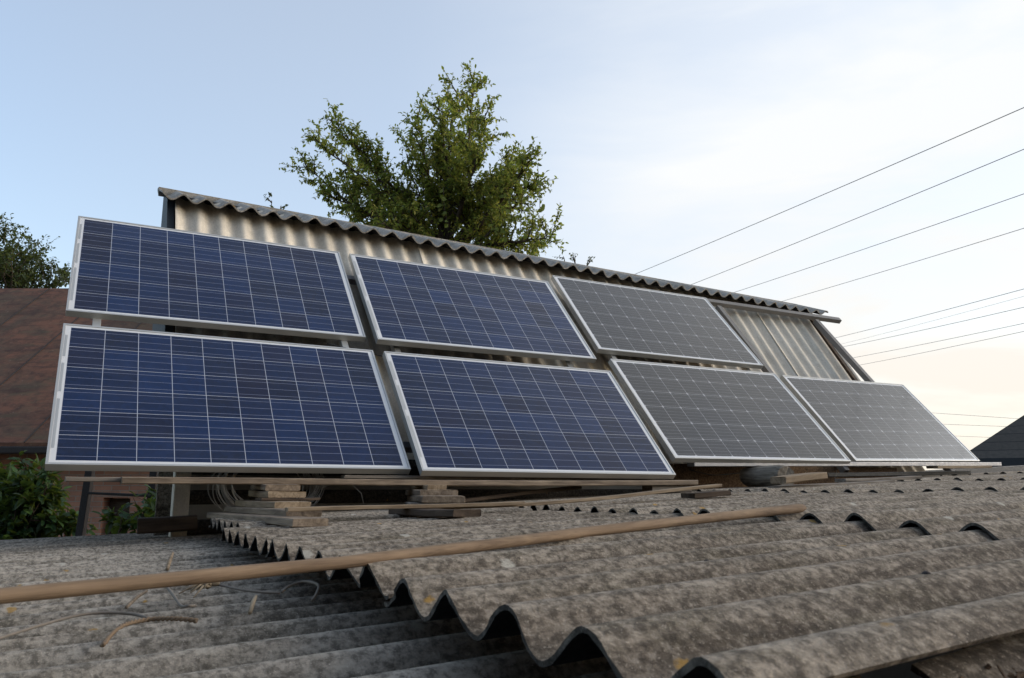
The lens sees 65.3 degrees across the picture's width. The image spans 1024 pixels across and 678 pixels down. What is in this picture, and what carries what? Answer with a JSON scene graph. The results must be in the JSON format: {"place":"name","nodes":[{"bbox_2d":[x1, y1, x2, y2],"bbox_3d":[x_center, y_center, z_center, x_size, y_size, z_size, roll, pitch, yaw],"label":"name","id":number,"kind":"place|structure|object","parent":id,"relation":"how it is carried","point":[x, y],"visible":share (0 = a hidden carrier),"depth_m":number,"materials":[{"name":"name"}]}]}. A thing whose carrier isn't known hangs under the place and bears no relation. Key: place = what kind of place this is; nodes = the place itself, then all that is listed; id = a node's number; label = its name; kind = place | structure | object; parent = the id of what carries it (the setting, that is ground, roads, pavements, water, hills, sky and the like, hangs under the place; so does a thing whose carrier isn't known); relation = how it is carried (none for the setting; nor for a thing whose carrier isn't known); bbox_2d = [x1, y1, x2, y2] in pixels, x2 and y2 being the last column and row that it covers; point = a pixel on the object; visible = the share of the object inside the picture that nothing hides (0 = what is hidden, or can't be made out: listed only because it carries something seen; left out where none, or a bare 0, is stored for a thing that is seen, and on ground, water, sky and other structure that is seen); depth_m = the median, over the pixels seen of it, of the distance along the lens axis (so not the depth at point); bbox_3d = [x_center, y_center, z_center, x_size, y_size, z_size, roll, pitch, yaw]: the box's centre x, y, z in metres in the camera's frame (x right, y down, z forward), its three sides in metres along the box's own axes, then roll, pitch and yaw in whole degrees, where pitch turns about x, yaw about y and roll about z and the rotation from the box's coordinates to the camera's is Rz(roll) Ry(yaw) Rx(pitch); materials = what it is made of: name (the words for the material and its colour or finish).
{"place":"outdoors","nodes":[
{"label":"outdoors","id":0,"kind":"place"},
{"bbox_2d":[0,0,1023,469],"label":"sky","id":1,"kind":"structure","parent":0,"point":[667,129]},
{"bbox_2d":[636,107,1023,273],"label":"power line","id":2,"kind":"object","parent":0,"point":[849,183],"visible":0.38,"depth_m":16.05,"materials":[{"name":"metal"}]},
{"bbox_2d":[691,149,1023,284],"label":"power line","id":3,"kind":"object","parent":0,"point":[877,209],"visible":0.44,"depth_m":17.69,"materials":[{"name":"metal"}]},
{"bbox_2d":[736,194,1022,291],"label":"power line","id":4,"kind":"object","parent":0,"point":[897,237],"visible":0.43,"depth_m":20.07,"materials":[{"name":"metal"}]},
{"bbox_2d":[784,228,1023,300],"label":"power line","id":5,"kind":"object","parent":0,"point":[913,262],"visible":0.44,"depth_m":22.79,"materials":[{"name":"metal"}]},
{"bbox_2d":[836,289,1022,337],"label":"power line","id":6,"kind":"object","parent":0,"point":[931,313],"visible":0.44,"depth_m":29.80,"materials":[{"name":"metal"}]},
{"bbox_2d":[843,296,1022,343],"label":"power line","id":7,"kind":"object","parent":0,"point":[937,319],"visible":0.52,"depth_m":30.68,"materials":[{"name":"metal"}]},
{"bbox_2d":[843,307,1023,346],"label":"power line","id":8,"kind":"object","parent":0,"point":[939,326],"visible":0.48,"depth_m":32.28,"materials":[{"name":"metal"}]},
{"bbox_2d":[854,323,1023,357],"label":"power line","id":9,"kind":"object","parent":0,"point":[946,339],"visible":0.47,"depth_m":34.76,"materials":[{"name":"metal"}]},
{"bbox_2d":[862,331,1023,364],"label":"power line","id":10,"kind":"object","parent":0,"point":[947,347],"visible":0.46,"depth_m":36.83,"materials":[{"name":"metal"}]},
{"bbox_2d":[970,415,1023,466],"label":"shingled house","id":11,"kind":"structure","parent":0,"point":[1004,446],"depth_m":15.37,"materials":[{"name":"grey"}]},
{"label":"ground","id":12,"kind":"structure","parent":0,"visible":0},
{"bbox_2d":[0,212,70,287],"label":"broadleaf tree","id":13,"kind":"object","parent":12,"relation":"on","point":[17,274],"visible":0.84,"depth_m":20.74,"materials":[{"name":"green plant"}]},
{"bbox_2d":[0,450,97,539],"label":"bush","id":14,"kind":"object","parent":12,"relation":"on","point":[30,503],"visible":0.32,"depth_m":7.73,"materials":[{"name":"green plant"}]},
{"bbox_2d":[0,288,152,536],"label":"brick house","id":15,"kind":"structure","parent":12,"relation":"on","point":[32,320],"depth_m":13.05,"materials":[{"name":"brown brick"}]},
{"bbox_2d":[107,499,129,534],"bbox_3d":[-5.820,3.289,11.778,0.360,1.830,0.040,0,-11,0],"label":"window","id":16,"kind":"structure","parent":15,"relation":"in","point":[116,504],"depth_m":11.91,"materials":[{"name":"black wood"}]},
{"bbox_2d":[75,471,157,535],"bbox_3d":[-3.581,2.655,6.820,0.874,3.071,0.084,0,-11,0],"label":"steel frame","id":17,"kind":"object","parent":12,"relation":"on","point":[84,507],"visible":0.22,"depth_m":7.02,"materials":[{"name":"grey metal"}]},
{"bbox_2d":[91,484,156,534],"bbox_3d":[-2.976,2.586,6.278,0.909,3.031,0.956,0,-11,0],"label":"shrub","id":18,"kind":"object","parent":12,"relation":"on","point":[120,524],"visible":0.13,"depth_m":6.38,"materials":[{"name":"green plant"}]},
{"bbox_2d":[264,192,287,209],"bbox_3d":[-2.979,1.382,9.552,0.190,6.570,0.405,-7,-12,32],"label":"sapling","id":19,"kind":"object","parent":12,"relation":"on","point":[270,195],"visible":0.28,"depth_m":10.09,"materials":[{"name":"green plant"}]},
{"bbox_2d":[279,58,568,256],"bbox_3d":[-1.389,0.247,11.437,4.408,9.492,2.532,0,-11,0],"label":"plum tree","id":20,"kind":"object","parent":12,"relation":"on","point":[456,165],"visible":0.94,"depth_m":11.48,"materials":[{"name":"green plant"}]},
{"bbox_2d":[437,159,544,242],"bbox_3d":[-0.290,-1.908,10.922,1.485,1.233,0.160,0,-11,0],"label":"climbing vine","id":21,"kind":"object","parent":20,"relation":"attached to","point":[508,211],"visible":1,"depth_m":10.91,"materials":[{"name":"green plant"}]},
{"bbox_2d":[0,465,1023,677],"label":"outbuilding","id":22,"kind":"structure","parent":12,"relation":"on","point":[845,581],"depth_m":1.14,"materials":[{"name":"concrete"}]},
{"bbox_2d":[0,611,148,639],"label":"cord","id":23,"kind":"object","parent":22,"relation":"on","point":[70,617],"visible":0.96,"depth_m":1.28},
{"bbox_2d":[125,589,147,608],"bbox_3d":[-0.700,0.484,1.491,0.007,0.012,0.186,3,-11,-14],"label":"twig","id":24,"kind":"object","parent":22,"relation":"on","point":[132,601],"visible":1,"depth_m":1.46,"materials":[{"name":"brown wood"}]},
{"bbox_2d":[100,616,197,646],"bbox_3d":[-0.545,0.420,1.159,0.078,0.020,0.158,-6,-12,28],"label":"rope","id":25,"kind":"object","parent":22,"relation":"on","point":[105,641],"visible":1,"depth_m":1.21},
{"bbox_2d":[137,515,197,533],"bbox_3d":[-1.663,0.894,3.858,0.266,0.073,0.142,2,-11,-24],"label":"block","id":26,"kind":"object","parent":22,"relation":"on","point":[147,525],"depth_m":3.80,"materials":[{"name":"brown wood"}]},
{"bbox_2d":[165,552,173,570],"bbox_3d":[-0.915,0.593,2.138,0.010,0.033,0.206,4,-11,-20],"label":"twig","id":27,"kind":"object","parent":22,"relation":"on","point":[169,561],"visible":1,"depth_m":2.10,"materials":[{"name":"brown wood"}]},
{"bbox_2d":[166,587,195,607],"bbox_3d":[-0.627,0.469,1.479,0.028,0.022,0.326,7,-12,-32],"label":"cord","id":28,"kind":"object","parent":22,"relation":"on","point":[170,591],"visible":0.77,"depth_m":1.38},
{"bbox_2d":[179,582,219,597],"bbox_3d":[-0.622,0.476,1.546,0.088,0.037,0.086,-4,-11,18],"label":"knot","id":29,"kind":"object","parent":22,"relation":"on","point":[201,586],"visible":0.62,"depth_m":1.53,"materials":[{"name":"fabric"}]},
{"bbox_2d":[218,584,279,593],"bbox_3d":[-0.536,0.479,1.536,0.229,0.011,0.025,-6,-12,29],"label":"cord","id":30,"kind":"object","parent":22,"relation":"on","point":[248,590],"visible":0.77,"depth_m":1.50,"materials":[{"name":"grey rubber"}]},
{"bbox_2d":[248,595,257,614],"bbox_3d":[-0.429,0.439,1.326,0.007,0.013,0.152,3,-11,-14],"label":"twig","id":31,"kind":"object","parent":22,"relation":"on","point":[252,604],"visible":1,"depth_m":1.29,"materials":[{"name":"wood"}]},
{"bbox_2d":[207,512,327,526],"bbox_3d":[-0.999,0.705,3.143,0.124,0.030,1.297,7,-13,-31],"label":"board","id":32,"kind":"object","parent":22,"relation":"on","point":[296,521],"visible":0.77,"depth_m":2.74,"materials":[{"name":"brown wood"}]},
{"bbox_2d":[224,506,321,516],"bbox_3d":[-1.020,0.718,3.338,0.139,0.030,0.938,7,-13,-32],"label":"board","id":33,"kind":"object","parent":32,"relation":"on","point":[264,511],"visible":0.68,"depth_m":3.11,"materials":[{"name":"brown wood"}]},
{"bbox_2d":[235,500,310,507],"bbox_3d":[-1.059,0.725,3.506,0.154,0.032,0.666,7,-12,-31],"label":"board","id":34,"kind":"object","parent":33,"relation":"on","point":[261,504],"visible":0.77,"depth_m":3.29,"materials":[{"name":"brown wood"}]},
{"bbox_2d":[248,490,305,497],"bbox_3d":[-1.082,0.712,3.669,0.169,0.033,0.406,6,-12,-29],"label":"board","id":35,"kind":"object","parent":34,"relation":"on","point":[275,494],"visible":0.95,"depth_m":3.51,"materials":[{"name":"brown wood"}]},
{"bbox_2d":[251,484,299,490],"bbox_3d":[-1.107,0.694,3.729,0.159,0.032,0.323,6,-12,-28],"label":"board","id":36,"kind":"object","parent":35,"relation":"on","point":[279,487],"visible":0.96,"depth_m":3.60,"materials":[{"name":"brown wood"}]},
{"bbox_2d":[255,497,319,500],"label":"board","id":37,"kind":"object","parent":34,"relation":"on","point":[289,499],"visible":0.99,"depth_m":3.48,"materials":[{"name":"brown wood"}]},
{"bbox_2d":[207,472,363,511],"bbox_3d":[-1.138,0.737,4.048,0.757,0.382,0.184,3,-11,-18],"label":"wire coil","id":38,"kind":"object","parent":22,"relation":"on","point":[224,491],"visible":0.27,"depth_m":3.94,"materials":[{"name":"grey metal"}]},
{"bbox_2d":[281,580,319,601],"bbox_3d":[-0.386,0.472,1.506,0.061,0.024,0.154,9,-14,-41],"label":"cord","id":39,"kind":"object","parent":22,"relation":"on","point":[305,581],"visible":1,"depth_m":1.53,"materials":[{"name":"grey rubber"}]},
{"bbox_2d":[0,504,806,603],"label":"pole","id":40,"kind":"object","parent":22,"relation":"on","point":[36,592],"visible":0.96,"depth_m":1.14,"materials":[{"name":"brown wood"}]},
{"bbox_2d":[404,502,451,503],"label":"board","id":41,"kind":"object","parent":22,"relation":"on","point":[423,503],"visible":0.28,"depth_m":3.63,"materials":[{"name":"grey wood"}]},
{"bbox_2d":[407,495,464,502],"bbox_3d":[-0.376,0.778,3.891,0.204,0.036,0.532,3,-11,-14],"label":"board","id":42,"kind":"object","parent":41,"relation":"on","point":[438,498],"visible":1,"depth_m":3.65,"materials":[{"name":"brown wood"}]},
{"bbox_2d":[405,489,457,494],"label":"board","id":43,"kind":"object","parent":42,"relation":"on","point":[428,492],"visible":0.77,"depth_m":3.85,"materials":[{"name":"brown wood"}]},
{"bbox_2d":[411,485,446,489],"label":"board","id":44,"kind":"object","parent":43,"relation":"on","point":[433,487],"visible":0.73,"depth_m":3.97,"materials":[{"name":"brown wood"}]},
{"bbox_2d":[388,508,480,516],"bbox_3d":[-0.301,0.655,3.023,0.124,0.032,0.487,8,-14,-36],"label":"board","id":45,"kind":"object","parent":22,"relation":"on","point":[428,512],"visible":0.88,"depth_m":2.90,"materials":[{"name":"brown wood"}]},
{"bbox_2d":[285,501,524,511],"bbox_3d":[-0.384,0.644,3.078,0.956,0.018,0.054,4,-11,-26],"label":"lath","id":46,"kind":"object","parent":45,"relation":"on","point":[322,508],"visible":1,"depth_m":3.03,"materials":[{"name":"brown wood"}]},
{"bbox_2d":[438,484,721,508],"bbox_3d":[0.289,0.692,3.482,1.607,0.037,0.066,2,-10,-27],"label":"lath","id":47,"kind":"object","parent":45,"relation":"on","point":[588,499],"visible":0.74,"depth_m":3.51,"materials":[{"name":"brown wood"}]},
{"bbox_2d":[465,486,581,502],"bbox_3d":[0.041,0.855,4.414,0.890,0.025,0.054,2,-9,-38],"label":"lath","id":48,"kind":"object","parent":22,"relation":"on","point":[502,495],"visible":0.86,"depth_m":4.39,"materials":[{"name":"brown wood"}]},
{"bbox_2d":[92,275,1001,472],"bbox_3d":[0.736,0.160,5.970,7.030,1.662,1.612,6,-12,-28],"label":"mounting rack","id":49,"kind":"object","parent":22,"relation":"on","point":[840,349],"visible":0.22,"depth_m":7.14,"materials":[{"name":"metal"}]},
{"bbox_2d":[65,216,365,341],"bbox_3d":[-1.810,-0.373,4.994,1.650,0.992,0.040,6,-54,-28],"label":"solar panel","id":50,"kind":"object","parent":49,"relation":"attached to","point":[129,272],"visible":1,"depth_m":4.91,"materials":[{"name":"glass"}]},
{"bbox_2d":[327,343,382,356],"bbox_3d":[-0.682,0.101,5.088,1.001,0.069,0.024,6,-12,-27],"label":"cable","id":51,"kind":"object","parent":49,"relation":"hanging from","point":[345,347],"visible":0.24,"depth_m":4.90,"materials":[{"name":"black plastic"}]},
{"bbox_2d":[348,253,595,362],"bbox_3d":[-0.281,-0.218,5.740,1.650,0.992,0.040,6,-54,-28],"label":"solar panel","id":52,"kind":"object","parent":49,"relation":"attached to","point":[413,304],"visible":1,"depth_m":5.66,"materials":[{"name":"glass"}]},
{"bbox_2d":[382,351,675,478],"bbox_3d":[0.106,0.465,4.854,1.650,0.992,0.040,6,-55,-27],"label":"solar panel","id":53,"kind":"object","parent":49,"relation":"attached to","point":[466,417],"visible":1,"depth_m":4.77,"materials":[{"name":"glass"}]},
{"bbox_2d":[551,275,763,368],"bbox_3d":[1.214,-0.139,6.685,1.650,0.992,0.040,6,-55,-27],"label":"solar panel","id":54,"kind":"object","parent":49,"relation":"attached to","point":[615,319],"visible":1,"depth_m":6.61,"materials":[{"name":"glass"}]},
{"bbox_2d":[608,359,850,463],"bbox_3d":[1.588,0.532,5.815,1.650,0.992,0.040,5,-54,-28],"label":"solar panel","id":55,"kind":"object","parent":49,"relation":"on","point":[694,414],"visible":1,"depth_m":5.74,"materials":[{"name":"glass"}]},
{"bbox_2d":[780,375,979,461],"bbox_3d":[3.188,0.700,6.912,1.650,0.992,0.040,5,-53,-29],"label":"solar panel","id":56,"kind":"object","parent":49,"relation":"attached to","point":[861,421],"visible":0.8,"depth_m":6.84,"materials":[{"name":"glass"}]},
{"bbox_2d":[926,465,991,468],"bbox_3d":[3.652,1.044,6.515,0.725,0.026,0.103,5,-11,-28],"label":"shim","id":57,"kind":"object","parent":49,"relation":"on","point":[955,467],"visible":0.91,"depth_m":6.42,"materials":[{"name":"brown wood"}]},
{"bbox_2d":[642,485,691,492],"bbox_3d":[0.940,0.909,4.843,0.305,0.043,0.102,6,-12,-28],"label":"block","id":58,"kind":"object","parent":22,"relation":"on","point":[652,487],"depth_m":4.78,"materials":[{"name":"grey wood"}]},
{"bbox_2d":[120,477,697,485],"bbox_3d":[-0.285,0.749,4.173,3.173,0.040,0.129,6,-12,-28],"label":"plank","id":59,"kind":"object","parent":58,"relation":"on","point":[233,480],"visible":0.95,"depth_m":3.93,"materials":[{"name":"brown wood"}]},
{"bbox_2d":[64,477,121,481],"bbox_3d":[-1.550,0.627,3.559,0.775,0.024,0.103,6,-12,-30],"label":"plank","id":60,"kind":"object","parent":59,"relation":"on","point":[92,479],"visible":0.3,"depth_m":3.37,"materials":[{"name":"grey wood"}]},
{"bbox_2d":[340,475,654,479],"bbox_3d":[0.004,0.778,4.478,1.954,0.018,0.072,6,-12,-28],"label":"plank","id":61,"kind":"object","parent":59,"relation":"on","point":[422,477],"visible":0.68,"depth_m":4.29,"materials":[{"name":"brown wood"}]},
{"bbox_2d":[45,323,410,473],"bbox_3d":[-1.416,0.313,4.129,1.650,0.992,0.040,6,-55,-28],"label":"solar panel","id":62,"kind":"object","parent":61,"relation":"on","point":[125,399],"visible":1,"depth_m":4.04,"materials":[{"name":"glass"}]},
{"bbox_2d":[681,490,731,497],"bbox_3d":[0.942,0.754,3.878,0.234,0.028,0.104,2,-10,-29],"label":"board","id":63,"kind":"object","parent":22,"relation":"on","point":[708,494],"visible":1,"depth_m":3.84,"materials":[{"name":"brown wood"}]},
{"bbox_2d":[739,465,794,486],"bbox_3d":[1.698,0.916,5.318,0.176,0.155,0.394,4,-10,-21],"label":"log","id":64,"kind":"object","parent":22,"relation":"on","point":[755,476],"visible":0.81,"depth_m":5.26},
{"bbox_2d":[770,472,827,483],"bbox_3d":[1.703,0.822,4.737,0.356,0.042,0.122,0,-9,-29],"label":"block","id":65,"kind":"object","parent":22,"relation":"on","point":[792,478],"depth_m":4.68,"materials":[{"name":"brown wood"}]},
{"bbox_2d":[768,480,894,487],"bbox_3d":[2.022,0.913,5.013,1.024,0.025,0.106,3,-11,-27],"label":"slat","id":66,"kind":"object","parent":22,"relation":"on","point":[823,484],"visible":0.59,"depth_m":4.94,"materials":[{"name":"brown wood"}]},
{"bbox_2d":[835,476,921,481],"bbox_3d":[2.469,0.941,5.371,0.756,0.025,0.094,3,-11,-27],"label":"slat","id":67,"kind":"object","parent":22,"relation":"on","point":[877,479],"visible":0.9,"depth_m":5.30,"materials":[{"name":"grey wood"}]},
{"bbox_2d":[827,471,970,476],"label":"beam","id":68,"kind":"structure","parent":22,"relation":"on","point":[898,473],"depth_m":6.25,"materials":[{"name":"brown wood"}]},
{"bbox_2d":[959,646,1023,677],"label":"debris","id":69,"kind":"object","parent":22,"relation":"on","point":[1019,674],"visible":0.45,"depth_m":0.66,"materials":[{"name":"brown plant"}]},
{"bbox_2d":[152,187,956,677],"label":"shed","id":70,"kind":"structure","parent":12,"relation":"on","point":[792,345],"depth_m":5.99,"materials":[{"name":"metal"}]},
{"bbox_2d":[689,469,738,474],"bbox_3d":[1.557,0.952,5.691,0.751,0.041,0.017,6,-12,-28],"label":"cable","id":71,"kind":"object","parent":70,"relation":"attached to","point":[711,474],"visible":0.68,"depth_m":5.59,"materials":[{"name":"black plastic"}]},
{"bbox_2d":[554,252,594,265],"bbox_3d":[0.924,1.835,11.664,0.734,6.451,0.231,4,-11,-21],"label":"sapling","id":72,"kind":"object","parent":12,"relation":"on","point":[587,263],"visible":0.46,"depth_m":12.24,"materials":[{"name":"green plant"}]}
]}

